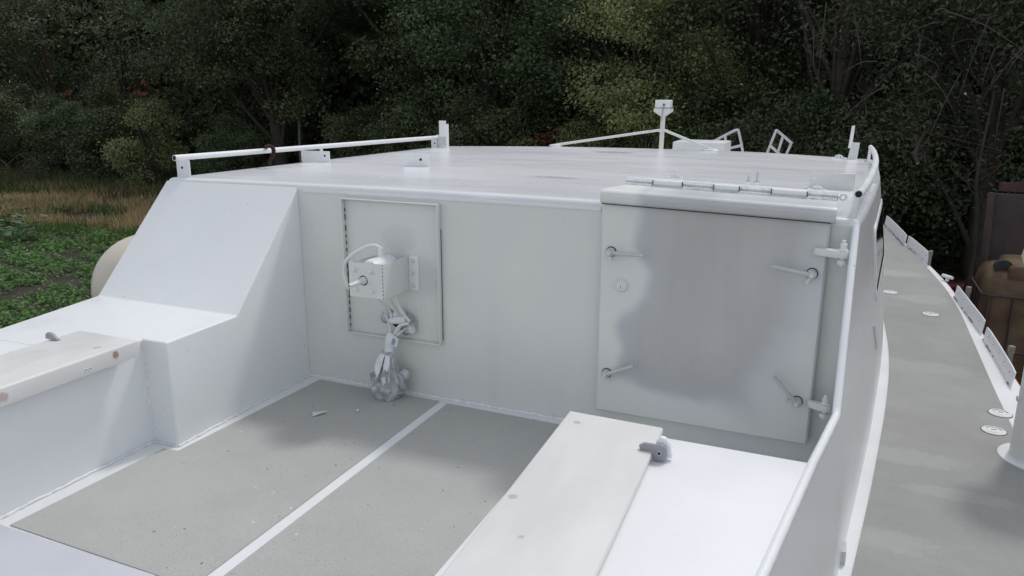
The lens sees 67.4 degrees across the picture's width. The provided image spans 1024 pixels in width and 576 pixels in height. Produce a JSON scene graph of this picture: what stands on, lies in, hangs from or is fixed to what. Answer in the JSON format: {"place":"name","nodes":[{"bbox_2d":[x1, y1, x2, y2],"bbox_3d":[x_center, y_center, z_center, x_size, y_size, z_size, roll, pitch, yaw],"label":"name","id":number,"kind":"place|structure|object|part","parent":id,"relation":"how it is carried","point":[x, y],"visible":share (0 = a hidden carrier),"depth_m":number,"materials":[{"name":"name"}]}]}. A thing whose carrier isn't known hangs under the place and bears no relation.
{"place":"outdoors","nodes":[
{"label":"outdoors","id":0,"kind":"place"},
{"bbox_2d":[0,186,153,244],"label":"field edge grass","id":1,"kind":"structure","parent":0,"point":[99,210],"depth_m":20.89,"materials":[{"name":"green plant"}]},
{"bbox_2d":[0,180,161,231],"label":"dry grass","id":2,"kind":"structure","parent":0,"point":[138,218],"depth_m":23.91,"materials":[{"name":"beige plant"}]},
{"bbox_2d":[0,161,228,201],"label":"green grass","id":3,"kind":"structure","parent":0,"point":[61,177],"depth_m":28.20,"materials":[{"name":"plant"}]},
{"bbox_2d":[0,148,961,326],"bbox_3d":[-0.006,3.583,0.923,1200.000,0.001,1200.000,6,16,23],"label":"ground","id":4,"kind":"structure","parent":0,"point":[65,277],"depth_m":16.55,"materials":[{"name":"green plant"}]},
{"bbox_2d":[0,211,51,242],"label":"leafy plant","id":5,"kind":"object","parent":4,"relation":"on","point":[17,222],"visible":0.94,"depth_m":19.08,"materials":[{"name":"green plant"}]},
{"bbox_2d":[0,149,53,187],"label":"brushwood heap","id":6,"kind":"object","parent":4,"relation":"on","point":[21,174],"visible":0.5,"depth_m":29.68,"materials":[{"name":"brown plant"}]},
{"bbox_2d":[0,79,60,171],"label":"bush","id":7,"kind":"object","parent":4,"relation":"on","point":[10,111],"visible":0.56,"depth_m":33.21,"materials":[{"name":"green plant"}]},
{"bbox_2d":[0,0,96,151],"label":"tree","id":8,"kind":"object","parent":4,"relation":"on","point":[9,55],"visible":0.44,"depth_m":39.94,"materials":[{"name":"green plant"}]},
{"bbox_2d":[11,88,88,176],"bbox_3d":[-18.984,-6.430,32.326,3.940,3.881,3.797,9,17,30],"label":"bush","id":9,"kind":"object","parent":4,"relation":"on","point":[51,143],"visible":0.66,"depth_m":31.67,"materials":[{"name":"green plant"}]},
{"bbox_2d":[0,0,130,165],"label":"tree","id":10,"kind":"object","parent":4,"relation":"on","point":[49,77],"visible":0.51,"depth_m":35.18,"materials":[{"name":"green plant"}]},
{"bbox_2d":[0,218,134,328],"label":"crop plants","id":11,"kind":"object","parent":4,"relation":"on","point":[15,271],"visible":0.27,"depth_m":16.25,"materials":[{"name":"green plant"}]},
{"bbox_2d":[26,52,157,111],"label":"tree","id":12,"kind":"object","parent":4,"relation":"on","point":[133,91],"depth_m":54.32,"materials":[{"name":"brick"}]},
{"bbox_2d":[45,78,161,182],"bbox_3d":[-16.140,-6.191,30.685,4.334,4.270,4.177,-7,16,-25],"label":"bush","id":13,"kind":"object","parent":4,"relation":"on","point":[86,139],"visible":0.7,"depth_m":29.99,"materials":[{"name":"green plant"}]},
{"bbox_2d":[49,0,218,170],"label":"tree","id":14,"kind":"object","parent":4,"relation":"on","point":[120,8],"visible":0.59,"depth_m":31.97,"materials":[{"name":"green plant"}]},
{"bbox_2d":[93,93,195,188],"bbox_3d":[-13.538,-5.292,28.380,2.660,3.698,3.723,6,16,23],"label":"bush","id":15,"kind":"object","parent":4,"relation":"on","point":[131,152],"visible":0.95,"depth_m":28.12,"materials":[{"name":"green plant"}]},
{"bbox_2d":[189,110,270,173],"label":"bush","id":16,"kind":"object","parent":4,"relation":"on","point":[235,137],"visible":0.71,"depth_m":27.76,"materials":[{"name":"green plant"}]},
{"bbox_2d":[109,0,353,167],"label":"tree","id":17,"kind":"object","parent":4,"relation":"on","point":[245,99],"visible":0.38,"depth_m":31.35,"materials":[{"name":"green plant"}]},
{"bbox_2d":[130,0,376,165],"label":"tree","id":18,"kind":"object","parent":4,"relation":"on","point":[276,61],"visible":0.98,"depth_m":26.91,"materials":[{"name":"green plant"}]},
{"bbox_2d":[297,79,301,162],"bbox_3d":[-7.863,-5.641,28.470,0.235,4.096,0.120,6,16,23],"label":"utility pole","id":19,"kind":"object","parent":4,"relation":"on","point":[299,136],"visible":0.48,"depth_m":28.38,"materials":[{"name":"wood"}]},
{"bbox_2d":[315,101,408,158],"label":"bush","id":20,"kind":"object","parent":4,"relation":"on","point":[340,129],"visible":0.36,"depth_m":25.99,"materials":[{"name":"green plant"}]},
{"bbox_2d":[319,0,409,129],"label":"tree","id":21,"kind":"object","parent":4,"relation":"on","point":[361,25],"visible":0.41,"depth_m":29.36,"materials":[{"name":"green plant"}]},
{"bbox_2d":[365,0,440,73],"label":"tree","id":22,"kind":"object","parent":4,"relation":"on","point":[383,18],"visible":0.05,"depth_m":29.42,"materials":[{"name":"green plant"}]},
{"bbox_2d":[358,88,465,154],"bbox_3d":[-2.976,-4.376,24.461,3.797,3.881,3.940,4,15,15],"label":"bush","id":23,"kind":"object","parent":4,"relation":"on","point":[399,126],"visible":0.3,"depth_m":23.59,"materials":[{"name":"green plant"}]},
{"bbox_2d":[317,0,560,129],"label":"tree","id":24,"kind":"object","parent":4,"relation":"on","point":[403,61],"visible":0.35,"depth_m":26.94,"materials":[{"name":"green plant"}]},
{"bbox_2d":[410,0,495,125],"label":"tree","id":25,"kind":"object","parent":4,"relation":"on","point":[449,49],"visible":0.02,"depth_m":28.31,"materials":[{"name":"green plant"}]},
{"bbox_2d":[419,89,546,147],"bbox_3d":[-1.067,-3.717,21.918,3.940,3.881,3.797,11,18,36],"label":"bush","id":26,"kind":"object","parent":4,"relation":"on","point":[492,133],"visible":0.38,"depth_m":21.16,"materials":[{"name":"green plant"}]},
{"bbox_2d":[441,0,551,106],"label":"tree","id":27,"kind":"object","parent":4,"relation":"on","point":[502,31],"visible":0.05,"depth_m":27.07,"materials":[{"name":"green plant"}]},
{"bbox_2d":[372,0,622,147],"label":"tree","id":28,"kind":"object","parent":4,"relation":"on","point":[480,40],"visible":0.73,"depth_m":22.31,"materials":[{"name":"green plant"}]},
{"bbox_2d":[0,100,1023,575],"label":"motor boat","id":29,"kind":"object","parent":4,"relation":"on","point":[686,356],"visible":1,"depth_m":3.28,"materials":[{"name":"paint"}]},
{"bbox_2d":[91,235,133,297],"bbox_3d":[-2.562,-0.027,5.462,0.773,0.816,0.773,6,16,23],"label":"ball fender","id":30,"kind":"object","parent":29,"relation":"on","point":[108,261],"visible":0.15,"depth_m":5.17,"materials":[{"name":"beige plastic"}]},
{"bbox_2d":[263,144,275,165],"bbox_3d":[-1.532,-0.839,4.822,0.045,0.130,0.209,-9,17,-31],"label":"hook","id":31,"kind":"object","parent":29,"relation":"attached to","point":[272,155],"visible":1,"depth_m":4.76,"materials":[{"name":"brown metal"}]},
{"bbox_2d":[312,411,326,415],"bbox_3d":[-0.920,0.598,3.645,0.077,0.012,0.054,2,15,9],"label":"paper scrap","id":32,"kind":"object","parent":29,"relation":"on","point":[316,413],"visible":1,"depth_m":3.65,"materials":[{"name":"white paper"}]},
{"bbox_2d":[369,331,409,401],"bbox_3d":[-0.623,0.380,3.824,0.187,0.348,0.180,-9,17,-31],"label":"wrapped cable end","id":33,"kind":"object","parent":29,"relation":"on","point":[388,376],"visible":1,"depth_m":3.78,"materials":[{"name":"silver plastic"}]},
{"bbox_3d":[0.864,0.078,3.240,0.977,1.031,0.316,6,16,23],"label":"hatch door","id":34,"kind":"part","parent":29,"relation":"part of","materials":[{"name":"paint"}]},
{"bbox_3d":[2.023,-0.242,4.220,0.061,0.370,1.184,7,16,26],"label":"window frame","id":35,"kind":"part","parent":29,"relation":"part of","materials":[{"name":"white paint"}]},
{"bbox_2d":[0,0,1023,217],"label":"wood","id":36,"kind":"object","parent":4,"relation":"on","point":[348,87],"visible":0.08,"depth_m":37.20,"materials":[{"name":"green plant"}]},
{"bbox_2d":[506,131,543,145],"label":"bush","id":37,"kind":"object","parent":4,"relation":"on","point":[527,142],"visible":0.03,"depth_m":20.60,"materials":[{"name":"green plant"}]},
{"bbox_2d":[521,119,602,146],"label":"bush","id":38,"kind":"object","parent":4,"relation":"on","point":[547,141],"visible":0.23,"depth_m":20.66,"materials":[{"name":"green plant"}]},
{"bbox_2d":[547,116,620,147],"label":"bush","id":39,"kind":"object","parent":4,"relation":"on","point":[576,134],"visible":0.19,"depth_m":19.49,"materials":[{"name":"green plant"}]},
{"bbox_2d":[457,0,732,147],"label":"tree","id":40,"kind":"object","parent":4,"relation":"on","point":[601,50],"visible":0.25,"depth_m":22.50,"materials":[{"name":"green plant"}]},
{"bbox_2d":[552,0,738,148],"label":"tree","id":41,"kind":"object","parent":4,"relation":"on","point":[647,115],"visible":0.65,"depth_m":17.89,"materials":[{"name":"green plant"}]},
{"bbox_2d":[621,35,779,148],"bbox_3d":[4.705,-3.761,19.168,3.522,5.304,3.394,-4,15,-17],"label":"tree","id":42,"kind":"object","parent":4,"relation":"on","point":[655,137],"visible":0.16,"depth_m":18.59,"materials":[{"name":"green plant"}]},
{"bbox_2d":[637,71,798,150],"bbox_3d":[4.813,-2.910,18.092,4.334,4.270,4.177,4,15,14],"label":"bush","id":43,"kind":"object","parent":4,"relation":"on","point":[711,135],"visible":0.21,"depth_m":17.33,"materials":[{"name":"green plant"}]},
{"bbox_2d":[586,0,932,150],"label":"tree","id":44,"kind":"object","parent":4,"relation":"on","point":[774,72],"visible":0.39,"depth_m":18.20,"materials":[{"name":"green plant"}]},
{"bbox_2d":[731,77,914,216],"bbox_3d":[6.228,-2.340,16.255,3.987,4.075,4.137,12,19,40],"label":"bush","id":45,"kind":"object","parent":4,"relation":"on","point":[814,99],"visible":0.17,"depth_m":15.54,"materials":[{"name":"green plant"}]},
{"bbox_2d":[696,0,1015,214],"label":"tree","id":46,"kind":"object","parent":4,"relation":"on","point":[846,53],"visible":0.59,"depth_m":15.35,"materials":[{"name":"green plant"}]},
{"bbox_2d":[802,0,1023,279],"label":"tree","id":47,"kind":"object","parent":4,"relation":"on","point":[1014,30],"visible":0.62,"depth_m":14.36,"materials":[{"name":"green plant"}]},
{"bbox_2d":[914,121,935,163],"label":"broken branch","id":48,"kind":"object","parent":47,"relation":"hanging from","point":[919,141],"visible":0.98,"depth_m":12.99,"materials":[{"name":"brown plant"}]},
{"bbox_2d":[842,68,1016,262],"bbox_3d":[8.595,-2.479,16.447,4.177,4.270,4.334,-4,15,-16],"label":"bush","id":49,"kind":"object","parent":4,"relation":"on","point":[934,233],"visible":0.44,"depth_m":15.71,"materials":[{"name":"green plant"}]},
{"bbox_2d":[930,254,972,298],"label":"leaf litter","id":50,"kind":"object","parent":4,"relation":"on","point":[950,271],"visible":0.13,"depth_m":16.52,"materials":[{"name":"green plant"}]},
{"bbox_2d":[947,282,972,290],"bbox_3d":[7.495,-0.118,14.984,3.283,0.170,0.277,5,15,17],"label":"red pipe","id":51,"kind":"object","parent":4,"relation":"on","point":[953,285],"visible":0.08,"depth_m":14.60,"materials":[{"name":"paint"}]},
{"bbox_2d":[924,74,1023,235],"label":"bush","id":52,"kind":"object","parent":4,"relation":"on","point":[1019,158],"visible":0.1,"depth_m":15.76,"materials":[{"name":"green plant"}]},
{"bbox_2d":[953,0,1023,208],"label":"tree","id":53,"kind":"object","parent":4,"relation":"on","point":[1021,127],"visible":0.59,"depth_m":14.11,"materials":[{"name":"green plant"}]},
{"bbox_2d":[1005,123,1023,177],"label":"bush","id":54,"kind":"object","parent":4,"relation":"on","point":[1020,142],"visible":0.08,"depth_m":15.93,"materials":[{"name":"green plant"}]},
{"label":"pavement","id":55,"kind":"structure","parent":0,"visible":0},
{"bbox_2d":[924,91,1020,293],"bbox_3d":[7.966,-1.580,13.595,1.446,3.709,0.423,6,16,23],"label":"tree","id":56,"kind":"object","parent":55,"relation":"on","point":[975,193],"visible":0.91,"depth_m":13.44,"materials":[{"name":"brown plant"}]},
{"bbox_2d":[969,254,1023,384],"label":"plastic tank","id":57,"kind":"object","parent":55,"relation":"on","point":[997,297],"visible":0.4,"depth_m":9.20,"materials":[{"name":"brown plastic"}]},
{"bbox_2d":[980,192,1023,264],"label":"steel panel","id":58,"kind":"object","parent":55,"relation":"on","point":[1003,233],"visible":0.43,"depth_m":10.25,"materials":[{"name":"brown metal"}]},
{"bbox_3d":[8.168,-0.188,10.989,0.150,2.310,0.100,6,16,23],"label":"beam post","id":59,"kind":"object","parent":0,"visible":0},
{"bbox_2d":[998,182,1023,191],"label":"rusty beam","id":60,"kind":"structure","parent":59,"relation":"on","point":[1012,186],"depth_m":10.96,"materials":[{"name":"brown metal"}]}
]}

